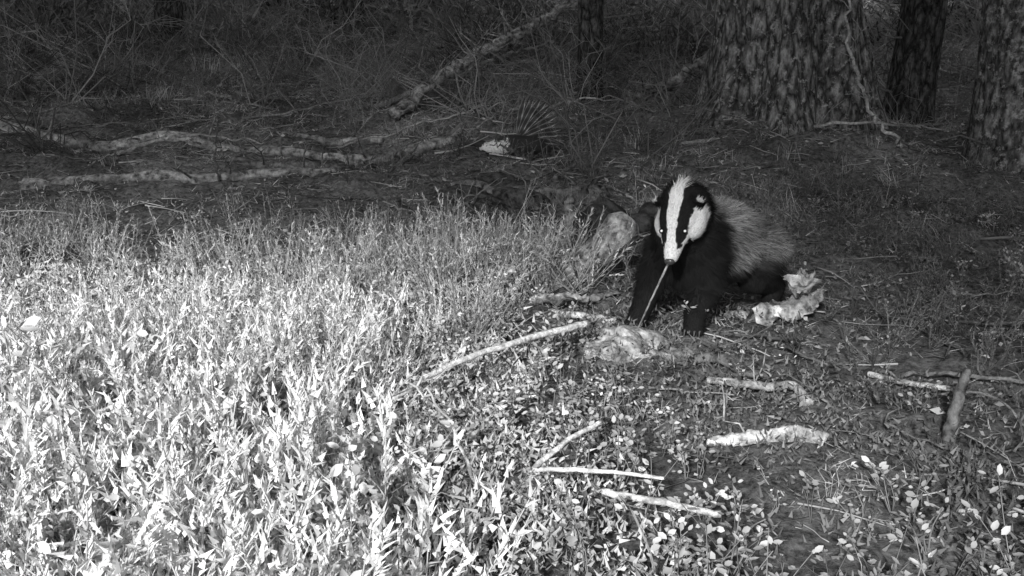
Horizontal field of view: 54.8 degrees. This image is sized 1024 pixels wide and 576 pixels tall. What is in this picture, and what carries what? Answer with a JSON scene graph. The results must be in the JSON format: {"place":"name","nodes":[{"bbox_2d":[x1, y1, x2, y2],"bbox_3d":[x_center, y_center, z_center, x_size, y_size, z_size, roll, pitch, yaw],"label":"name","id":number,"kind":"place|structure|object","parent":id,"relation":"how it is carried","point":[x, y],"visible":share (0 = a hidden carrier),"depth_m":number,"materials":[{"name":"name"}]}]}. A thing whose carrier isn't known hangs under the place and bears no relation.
{"place":"outdoors","nodes":[
{"label":"outdoors","id":0,"kind":"place"},
{"bbox_2d":[327,229,371,258],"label":"fallen branch","id":1,"kind":"object","parent":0,"point":[355,244],"visible":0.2,"depth_m":3.53,"materials":[{"name":"grey wood"}]},
{"bbox_2d":[373,28,564,109],"bbox_3d":[-0.321,-1.572,6.862,1.452,0.588,0.664,-8,17,-25],"label":"dead branch","id":2,"kind":"object","parent":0,"point":[462,75],"visible":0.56,"depth_m":6.84,"materials":[{"name":"grey wood"}]},
{"bbox_2d":[0,0,1023,575],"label":"ground","id":3,"kind":"structure","parent":0,"point":[794,548],"depth_m":3.43,"materials":[{"name":"soil"}]},
{"bbox_2d":[0,116,30,122],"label":"fallen branch","id":4,"kind":"object","parent":3,"relation":"on","point":[5,117],"visible":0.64,"depth_m":5.88,"materials":[{"name":"grey wood"}]},
{"bbox_2d":[0,87,33,106],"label":"fallen branch","id":5,"kind":"object","parent":3,"relation":"on","point":[15,101],"visible":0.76,"depth_m":6.36,"materials":[{"name":"grey wood"}]},
{"bbox_2d":[1,95,53,112],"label":"fallen branch","id":6,"kind":"object","parent":3,"relation":"on","point":[44,111],"visible":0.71,"depth_m":6.20,"materials":[{"name":"grey wood"}]},
{"bbox_2d":[5,0,59,34],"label":"pine tree","id":7,"kind":"object","parent":3,"relation":"on","point":[18,10],"visible":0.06,"depth_m":10.44,"materials":[{"name":"black plant"}]},
{"bbox_2d":[0,75,112,90],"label":"fallen branch","id":8,"kind":"object","parent":3,"relation":"on","point":[49,85],"visible":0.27,"depth_m":6.86,"materials":[{"name":"grey wood"}]},
{"bbox_2d":[0,115,173,128],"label":"fallen branch","id":9,"kind":"object","parent":3,"relation":"on","point":[94,125],"visible":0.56,"depth_m":5.93,"materials":[{"name":"grey wood"}]},
{"bbox_2d":[38,98,148,124],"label":"fallen branch","id":10,"kind":"object","parent":3,"relation":"on","point":[94,108],"visible":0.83,"depth_m":6.22,"materials":[{"name":"grey wood"}]},
{"bbox_2d":[31,106,218,127],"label":"fallen branch","id":11,"kind":"object","parent":3,"relation":"on","point":[101,125],"visible":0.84,"depth_m":5.74,"materials":[{"name":"grey wood"}]},
{"bbox_2d":[100,0,186,58],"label":"pine tree","id":12,"kind":"object","parent":3,"relation":"on","point":[173,10],"visible":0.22,"depth_m":8.89,"materials":[{"name":"black plant"}]},
{"bbox_2d":[0,81,345,161],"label":"fallen log","id":13,"kind":"object","parent":3,"relation":"on","point":[106,146],"visible":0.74,"depth_m":5.44,"materials":[{"name":"grey wood"}]},
{"bbox_2d":[134,33,213,55],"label":"fallen branch","id":14,"kind":"object","parent":3,"relation":"on","point":[180,47],"visible":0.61,"depth_m":8.57,"materials":[{"name":"grey wood"}]},
{"bbox_2d":[114,72,238,106],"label":"fallen branch","id":15,"kind":"object","parent":3,"relation":"on","point":[222,101],"visible":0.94,"depth_m":6.59,"materials":[{"name":"grey wood"}]},
{"bbox_2d":[20,139,340,189],"bbox_3d":[-1.617,-0.611,4.844,1.466,0.248,0.606,-7,17,-23],"label":"fallen log","id":16,"kind":"object","parent":3,"relation":"on","point":[163,175],"visible":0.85,"depth_m":4.79,"materials":[{"name":"grey wood"}]},
{"bbox_2d":[116,99,263,155],"bbox_3d":[-1.711,-0.864,5.255,0.743,0.270,0.282,-4,16,-14],"label":"fallen branch","id":17,"kind":"object","parent":3,"relation":"on","point":[134,147],"visible":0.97,"depth_m":5.23,"materials":[{"name":"grey wood"}]},
{"bbox_2d":[213,121,226,181],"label":"upright twig","id":18,"kind":"object","parent":3,"relation":"on","point":[216,170],"visible":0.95,"depth_m":4.75,"materials":[{"name":"grey wood"}]},
{"bbox_2d":[210,60,265,88],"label":"fallen branch","id":19,"kind":"object","parent":3,"relation":"on","point":[237,77],"visible":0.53,"depth_m":7.82,"materials":[{"name":"grey wood"}]},
{"bbox_2d":[196,63,287,95],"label":"fallen branch","id":20,"kind":"object","parent":3,"relation":"on","point":[246,85],"visible":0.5,"depth_m":7.16,"materials":[{"name":"grey wood"}]},
{"bbox_2d":[185,84,372,122],"bbox_3d":[-1.445,-1.155,6.195,1.174,0.238,0.158,-4,16,-15],"label":"fallen branch","id":21,"kind":"object","parent":3,"relation":"on","point":[279,114],"visible":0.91,"depth_m":6.26,"materials":[{"name":"grey wood"}]},
{"bbox_2d":[0,186,572,575],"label":"heather","id":22,"kind":"object","parent":3,"relation":"on","point":[169,478],"visible":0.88,"depth_m":1.73,"materials":[{"name":"grey plant"}]},
{"bbox_2d":[219,134,389,168],"bbox_3d":[-1.050,-0.670,4.915,0.908,0.238,0.420,0,16,0],"label":"fallen log","id":23,"kind":"object","parent":3,"relation":"on","point":[258,163],"visible":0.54,"depth_m":5.05,"materials":[{"name":"grey wood"}]},
{"bbox_2d":[294,102,384,146],"bbox_3d":[-0.995,-0.944,5.679,0.527,0.260,0.115,0,16,0],"label":"fallen log","id":24,"kind":"object","parent":3,"relation":"on","point":[370,141],"visible":0.57,"depth_m":5.68,"materials":[{"name":"grey wood"}]},
{"bbox_2d":[340,0,400,46],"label":"pine tree","id":25,"kind":"object","parent":3,"relation":"on","point":[350,3],"visible":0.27,"depth_m":9.72,"materials":[{"name":"black plant"}]},
{"bbox_2d":[350,209,404,235],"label":"fallen branch","id":26,"kind":"object","parent":3,"relation":"on","point":[385,221],"visible":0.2,"depth_m":3.83,"materials":[{"name":"grey wood"}]},
{"bbox_2d":[365,160,431,215],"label":"fallen branch","id":27,"kind":"object","parent":3,"relation":"on","point":[399,200],"visible":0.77,"depth_m":4.11,"materials":[{"name":"grey wood"}]},
{"bbox_2d":[352,143,448,168],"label":"fallen branch","id":28,"kind":"object","parent":3,"relation":"on","point":[395,161],"visible":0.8,"depth_m":4.97,"materials":[{"name":"grey wood"}]},
{"bbox_2d":[343,82,461,166],"bbox_3d":[-0.559,-0.845,5.067,0.586,0.463,0.492,0,16,0],"label":"fallen log","id":29,"kind":"object","parent":3,"relation":"on","point":[433,143],"visible":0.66,"depth_m":5.07,"materials":[{"name":"grey wood"}]},
{"bbox_2d":[383,119,427,177],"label":"fallen branch","id":30,"kind":"object","parent":3,"relation":"on","point":[397,164],"visible":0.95,"depth_m":4.86,"materials":[{"name":"grey wood"}]},
{"bbox_2d":[385,155,442,183],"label":"fallen branch","id":31,"kind":"object","parent":3,"relation":"on","point":[424,175],"visible":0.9,"depth_m":4.62,"materials":[{"name":"grey wood"}]},
{"bbox_2d":[403,0,444,34],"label":"pine tree","id":32,"kind":"object","parent":3,"relation":"on","point":[433,2],"visible":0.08,"depth_m":10.96,"materials":[{"name":"black plant"}]},
{"bbox_2d":[337,92,513,147],"bbox_3d":[-0.484,-0.952,5.583,1.006,0.296,0.197,-3,16,-11],"label":"fallen branch","id":33,"kind":"object","parent":3,"relation":"on","point":[383,137],"visible":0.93,"depth_m":5.58,"materials":[{"name":"grey wood"}]},
{"bbox_2d":[382,191,486,238],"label":"fallen branch","id":34,"kind":"object","parent":3,"relation":"on","point":[423,215],"visible":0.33,"depth_m":3.82,"materials":[{"name":"grey wood"}]},
{"bbox_2d":[402,372,480,491],"bbox_3d":[-0.136,0.262,1.766,0.156,0.214,0.046,7,17,23],"label":"bare stick","id":35,"kind":"object","parent":3,"relation":"on","point":[466,459],"visible":0.85,"depth_m":1.74,"materials":[{"name":"grey wood"}]},
{"bbox_2d":[420,152,491,166],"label":"fallen branch","id":36,"kind":"object","parent":3,"relation":"on","point":[446,159],"visible":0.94,"depth_m":4.86,"materials":[{"name":"grey wood"}]},
{"bbox_2d":[437,55,475,127],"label":"dead branch","id":37,"kind":"object","parent":3,"relation":"on","point":[461,117],"visible":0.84,"depth_m":5.87,"materials":[{"name":"grey wood"}]},
{"bbox_2d":[406,177,506,221],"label":"fallen branch","id":38,"kind":"object","parent":3,"relation":"on","point":[450,208],"visible":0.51,"depth_m":4.12,"materials":[{"name":"grey wood"}]},
{"bbox_2d":[446,108,471,162],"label":"fallen branch","id":39,"kind":"object","parent":3,"relation":"on","point":[460,139],"visible":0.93,"depth_m":4.94,"materials":[{"name":"grey wood"}]},
{"bbox_2d":[454,178,498,229],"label":"fallen branch","id":40,"kind":"object","parent":3,"relation":"on","point":[460,214],"visible":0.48,"depth_m":3.77,"materials":[{"name":"grey wood"}]},
{"bbox_2d":[310,180,646,364],"bbox_3d":[-0.083,-0.062,3.004,1.059,0.479,1.292,0,16,0],"label":"heather","id":41,"kind":"object","parent":3,"relation":"on","point":[544,261],"visible":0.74,"depth_m":3.06,"materials":[{"name":"grey plant"}]},
{"bbox_2d":[378,320,588,407],"bbox_3d":[-0.052,0.159,2.271,0.047,0.038,0.688,14,21,41],"label":"bare stick","id":42,"kind":"object","parent":3,"relation":"on","point":[531,337],"visible":0.77,"depth_m":2.30,"materials":[{"name":"grey wood"}]},
{"bbox_2d":[428,172,550,220],"bbox_3d":[-0.065,-0.358,4.377,0.618,0.286,0.558,-9,18,-29],"label":"mossy hummock","id":43,"kind":"object","parent":3,"relation":"on","point":[518,196],"visible":0.39,"depth_m":4.23,"materials":[{"name":"grey plant"}]},
{"bbox_2d":[0,0,981,196],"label":"dead brushwood","id":44,"kind":"object","parent":3,"relation":"on","point":[389,63],"visible":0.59,"depth_m":6.92,"materials":[{"name":"grey wood"}]},
{"bbox_2d":[0,0,981,103],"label":"undergrowth","id":45,"kind":"object","parent":3,"relation":"on","point":[335,5],"visible":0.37,"depth_m":9.19,"materials":[{"name":"grey plant"}]},
{"bbox_2d":[387,0,619,119],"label":"dead branch","id":46,"kind":"object","parent":3,"relation":"on","point":[512,36],"visible":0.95,"depth_m":6.56,"materials":[{"name":"grey wood"}]},
{"bbox_2d":[461,90,560,136],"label":"fallen branch","id":47,"kind":"object","parent":3,"relation":"on","point":[507,112],"visible":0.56,"depth_m":5.38,"materials":[{"name":"grey wood"}]},
{"bbox_2d":[0,27,1023,575],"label":"moss","id":48,"kind":"object","parent":3,"relation":"on","point":[550,529],"visible":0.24,"depth_m":2.23,"materials":[{"name":"grey plant"}]},
{"bbox_2d":[0,247,1023,575],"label":"bilberry bushes","id":49,"kind":"object","parent":3,"relation":"on","point":[30,323],"visible":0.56,"depth_m":1.60,"materials":[{"name":"grey plant"}]},
{"bbox_2d":[528,420,602,474],"bbox_3d":[0.097,0.283,1.768,0.012,0.041,0.199,14,21,40],"label":"bare stick","id":50,"kind":"object","parent":49,"relation":"on","point":[552,452],"visible":0.86,"depth_m":1.76,"materials":[{"name":"white wood"}]},
{"bbox_2d":[0,185,1023,575],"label":"cowberry cover","id":51,"kind":"object","parent":3,"relation":"on","point":[592,409],"visible":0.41,"depth_m":2.01,"materials":[{"name":"grey plant"}]},
{"bbox_2d":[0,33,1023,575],"bbox_3d":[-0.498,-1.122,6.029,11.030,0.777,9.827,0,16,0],"label":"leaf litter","id":52,"kind":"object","parent":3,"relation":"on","point":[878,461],"visible":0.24,"depth_m":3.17,"materials":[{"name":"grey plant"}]},
{"bbox_2d":[0,43,1023,575],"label":"twigs","id":53,"kind":"object","parent":3,"relation":"on","point":[562,243],"depth_m":4.14,"materials":[{"name":"grey wood"}]},
{"bbox_2d":[490,126,539,161],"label":"fallen branch","id":54,"kind":"object","parent":3,"relation":"on","point":[510,150],"visible":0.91,"depth_m":4.74,"materials":[{"name":"grey wood"}]},
{"bbox_2d":[470,97,568,155],"bbox_3d":[0.035,-0.815,4.997,0.521,0.290,0.118,-2,16,-8],"label":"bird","id":55,"kind":"object","parent":3,"relation":"on","point":[528,131],"visible":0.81,"depth_m":5.02},
{"bbox_2d":[514,0,540,19],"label":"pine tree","id":56,"kind":"object","parent":3,"relation":"on","point":[527,5],"visible":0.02,"depth_m":11.93,"materials":[{"name":"black plant"}]},
{"bbox_2d":[506,170,564,228],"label":"fallen branch","id":57,"kind":"object","parent":3,"relation":"on","point":[541,201],"visible":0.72,"depth_m":4.03,"materials":[{"name":"grey wood"}]},
{"bbox_2d":[517,157,558,184],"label":"fallen branch","id":58,"kind":"object","parent":3,"relation":"on","point":[538,170],"visible":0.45,"depth_m":4.39,"materials":[{"name":"grey wood"}]},
{"bbox_2d":[514,213,563,237],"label":"fallen branch","id":59,"kind":"object","parent":3,"relation":"on","point":[538,231],"visible":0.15,"depth_m":3.83,"materials":[{"name":"grey wood"}]},
{"bbox_2d":[451,139,636,206],"bbox_3d":[0.159,-0.534,4.379,0.867,0.338,0.701,0,16,0],"label":"fallen log","id":60,"kind":"object","parent":3,"relation":"on","point":[548,191],"visible":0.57,"depth_m":4.29,"materials":[{"name":"grey wood"}]},
{"bbox_2d":[518,143,576,165],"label":"fallen branch","id":61,"kind":"object","parent":3,"relation":"on","point":[545,157],"visible":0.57,"depth_m":4.85,"materials":[{"name":"grey wood"}]},
{"bbox_2d":[563,195,577,259],"bbox_3d":[0.205,-0.162,3.485,0.055,0.337,0.056,0,16,0],"label":"rotten stake","id":62,"kind":"object","parent":3,"relation":"on","point":[571,200],"visible":0.48,"depth_m":3.45,"materials":[{"name":"grey wood"}]},
{"bbox_2d":[529,289,619,327],"bbox_3d":[0.194,0.062,2.862,0.288,0.070,0.382,0,16,0],"label":"bark piece","id":63,"kind":"object","parent":3,"relation":"on","point":[568,297],"visible":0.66,"depth_m":2.90,"materials":[{"name":"grey wood"}]},
{"bbox_2d":[544,138,604,179],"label":"fallen branch","id":64,"kind":"object","parent":3,"relation":"on","point":[557,175],"visible":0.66,"depth_m":4.65,"materials":[{"name":"grey wood"}]},
{"bbox_2d":[535,211,638,292],"bbox_3d":[0.241,-0.099,3.141,0.348,0.274,0.116,-5,16,-19],"label":"fallen log","id":65,"kind":"object","parent":3,"relation":"on","point":[614,231],"visible":0.52,"depth_m":3.12,"materials":[{"name":"grey wood"}]},
{"bbox_2d":[545,76,634,107],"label":"fallen branch","id":66,"kind":"object","parent":3,"relation":"on","point":[589,97],"visible":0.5,"depth_m":5.83,"materials":[{"name":"grey wood"}]},
{"bbox_2d":[524,467,663,479],"bbox_3d":[0.138,0.312,1.672,0.238,0.014,0.014,2,16,7],"label":"bare stick","id":67,"kind":"object","parent":3,"relation":"on","point":[566,469],"visible":0.97,"depth_m":1.67,"materials":[{"name":"white wood"}]},
{"bbox_2d":[548,0,663,103],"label":"pine tree","id":68,"kind":"object","parent":3,"relation":"on","point":[591,16],"visible":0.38,"depth_m":6.62,"materials":[{"name":"grey plant"}]},
{"bbox_2d":[574,196,658,262],"bbox_3d":[0.511,-0.142,3.858,0.620,0.446,0.506,0,16,0],"label":"rock","id":69,"kind":"object","parent":3,"relation":"on","point":[644,216],"visible":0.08,"depth_m":3.72,"materials":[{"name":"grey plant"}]},
{"bbox_2d":[287,138,958,435],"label":"wood chips","id":70,"kind":"object","parent":3,"relation":"on","point":[937,410],"visible":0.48,"depth_m":2.73,"materials":[{"name":"grey wood"}]},
{"bbox_2d":[584,324,670,362],"bbox_3d":[0.301,0.157,2.566,0.235,0.120,0.182,0,16,0],"label":"flat stone","id":71,"kind":"object","parent":3,"relation":"on","point":[630,334],"visible":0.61,"depth_m":2.53,"materials":[{"name":"grey stone"}]},
{"bbox_2d":[638,264,667,327],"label":"grass stalk","id":72,"kind":"object","parent":3,"relation":"on","point":[661,277],"depth_m":2.54,"materials":[{"name":"grey plant"}]},
{"bbox_2d":[298,123,1023,419],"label":"withered heather","id":73,"kind":"object","parent":3,"relation":"on","point":[780,184],"visible":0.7,"depth_m":3.66,"materials":[{"name":"grey plant"}]},
{"bbox_2d":[601,488,720,517],"bbox_3d":[0.240,0.347,1.598,0.201,0.018,0.016,7,17,25],"label":"bare stick","id":74,"kind":"object","parent":3,"relation":"on","point":[651,500],"visible":0.9,"depth_m":1.59,"materials":[{"name":"white wood"}]},
{"bbox_2d":[657,346,695,361],"bbox_3d":[0.424,0.174,2.537,0.105,0.047,0.096,3,16,12],"label":"flat stone","id":75,"kind":"object","parent":3,"relation":"on","point":[677,353],"visible":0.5,"depth_m":2.51,"materials":[{"name":"grey stone"}]},
{"bbox_2d":[624,173,795,336],"bbox_3d":[0.576,-0.129,2.823,0.316,0.477,0.749,14,21,42],"label":"badger","id":76,"kind":"object","parent":3,"relation":"on","point":[705,246],"visible":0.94,"depth_m":2.65,"materials":[{"name":"fur"}]},
{"bbox_2d":[687,322,810,388],"bbox_3d":[0.557,0.175,2.361,0.277,0.135,0.241,2,16,8],"label":"gnarled root","id":77,"kind":"object","parent":3,"relation":"on","point":[724,359],"visible":0.84,"depth_m":2.40,"materials":[{"name":"grey wood"}]},
{"bbox_2d":[706,349,813,406],"bbox_3d":[0.587,0.204,2.318,0.244,0.087,0.149,5,16,17],"label":"gnarled root","id":78,"kind":"object","parent":3,"relation":"on","point":[753,385],"visible":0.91,"depth_m":2.29,"materials":[{"name":"grey wood"}]},
{"bbox_2d":[706,383,829,447],"bbox_3d":[0.521,0.259,2.013,0.247,0.132,0.066,1,16,4],"label":"broken log","id":79,"kind":"object","parent":3,"relation":"on","point":[741,439],"visible":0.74,"depth_m":2.00,"materials":[{"name":"grey wood"}]},
{"bbox_2d":[726,267,823,325],"bbox_3d":[0.768,0.029,2.826,0.282,0.146,0.156,-4,16,-16],"label":"bark piece","id":80,"kind":"object","parent":3,"relation":"on","point":[802,300],"visible":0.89,"depth_m":2.82,"materials":[{"name":"grey wood"}]},
{"bbox_2d":[685,0,911,137],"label":"pine tree","id":81,"kind":"object","parent":3,"relation":"on","point":[795,64],"visible":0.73,"depth_m":5.10,"materials":[{"name":"grey plant"}]},
{"bbox_2d":[680,99,948,144],"bbox_3d":[1.554,-0.854,5.088,1.352,0.246,0.306,2,16,9],"label":"fallen branch","id":82,"kind":"object","parent":3,"relation":"on","point":[815,126],"visible":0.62,"depth_m":5.04,"materials":[{"name":"grey wood"}]},
{"bbox_2d":[777,311,887,373],"bbox_3d":[0.781,0.141,2.477,0.297,0.128,0.119,14,21,41],"label":"fallen branch","id":83,"kind":"object","parent":3,"relation":"on","point":[797,346],"visible":0.94,"depth_m":2.49,"materials":[{"name":"grey wood"}]},
{"bbox_2d":[839,0,903,147],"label":"dead branch","id":84,"kind":"object","parent":3,"relation":"on","point":[870,112],"visible":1,"depth_m":4.85,"materials":[{"name":"grey wood"}]},
{"bbox_2d":[879,185,925,212],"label":"fallen branch","id":85,"kind":"object","parent":3,"relation":"on","point":[919,205],"visible":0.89,"depth_m":4.03,"materials":[{"name":"grey wood"}]},
{"bbox_2d":[867,364,954,390],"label":"dead branch","id":86,"kind":"object","parent":3,"relation":"on","point":[923,384],"visible":0.73,"depth_m":2.31,"materials":[{"name":"grey wood"}]},
{"bbox_2d":[879,0,960,126],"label":"pine tree","id":87,"kind":"object","parent":3,"relation":"on","point":[918,49],"visible":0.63,"depth_m":5.73,"materials":[{"name":"grey plant"}]},
{"bbox_2d":[843,275,1021,300],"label":"fallen branch","id":88,"kind":"object","parent":3,"relation":"on","point":[862,296],"visible":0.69,"depth_m":3.04,"materials":[{"name":"grey wood"}]},
{"bbox_2d":[898,289,976,358],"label":"fallen branch","id":89,"kind":"object","parent":3,"relation":"on","point":[958,346],"visible":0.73,"depth_m":2.64,"materials":[{"name":"grey wood"}]},
{"bbox_2d":[860,287,1023,325],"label":"fallen branch","id":90,"kind":"object","parent":3,"relation":"on","point":[980,323],"visible":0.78,"depth_m":2.75,"materials":[{"name":"grey wood"}]},
{"bbox_2d":[884,396,1023,466],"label":"dead branch","id":91,"kind":"object","parent":3,"relation":"on","point":[887,418],"visible":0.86,"depth_m":1.98,"materials":[{"name":"grey wood"}]},
{"bbox_2d":[941,369,971,441],"bbox_3d":[0.922,0.257,2.055,0.035,0.165,0.114,10,18,31],"label":"rotten stake","id":92,"kind":"object","parent":3,"relation":"on","point":[955,407],"visible":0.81,"depth_m":2.04,"materials":[{"name":"grey wood"}]},
{"bbox_2d":[901,347,1023,383],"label":"dead branch","id":93,"kind":"object","parent":3,"relation":"on","point":[980,376],"visible":0.86,"depth_m":2.32,"materials":[{"name":"grey wood"}]},
{"bbox_2d":[932,0,1023,180],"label":"pine tree","id":94,"kind":"object","parent":3,"relation":"on","point":[996,120],"visible":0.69,"depth_m":4.67,"materials":[{"name":"grey plant"}]},
{"bbox_2d":[938,391,1023,426],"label":"dead branch","id":95,"kind":"object","parent":3,"relation":"on","point":[1001,401],"visible":0.78,"depth_m":2.11,"materials":[{"name":"grey wood"}]},
{"bbox_2d":[959,207,1023,225],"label":"fallen branch","id":96,"kind":"object","parent":3,"relation":"on","point":[1005,221],"visible":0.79,"depth_m":3.90,"materials":[{"name":"grey wood"}]},
{"bbox_2d":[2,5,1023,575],"bbox_3d":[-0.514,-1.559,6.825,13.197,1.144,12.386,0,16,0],"label":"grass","id":97,"kind":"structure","parent":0,"point":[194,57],"depth_m":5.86,"materials":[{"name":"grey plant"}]},
{"bbox_2d":[555,61,652,81],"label":"fallen branch","id":98,"kind":"object","parent":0,"point":[613,70],"visible":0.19,"depth_m":7.74,"materials":[{"name":"grey wood"}]},
{"bbox_2d":[577,208,649,244],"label":"fallen branch","id":99,"kind":"object","parent":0,"point":[640,235],"visible":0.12,"depth_m":3.61,"materials":[{"name":"grey wood"}]},
{"bbox_2d":[571,71,659,100],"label":"fallen branch","id":100,"kind":"object","parent":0,"point":[614,87],"visible":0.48,"depth_m":6.72,"materials":[{"name":"grey wood"}]},
{"bbox_2d":[611,171,651,203],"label":"fallen branch","id":101,"kind":"object","parent":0,"point":[628,196],"visible":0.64,"depth_m":4.26,"materials":[{"name":"grey wood"}]},
{"bbox_2d":[623,33,708,105],"bbox_3d":[0.996,-1.291,5.752,0.665,0.510,0.688,0,16,0],"label":"dead branch","id":102,"kind":"object","parent":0,"point":[697,64],"visible":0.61,"depth_m":5.93,"materials":[{"name":"grey wood"}]},
{"bbox_2d":[805,161,841,190],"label":"fallen branch","id":103,"kind":"object","parent":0,"point":[817,174],"visible":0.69,"depth_m":4.20,"materials":[{"name":"grey wood"}]}
]}

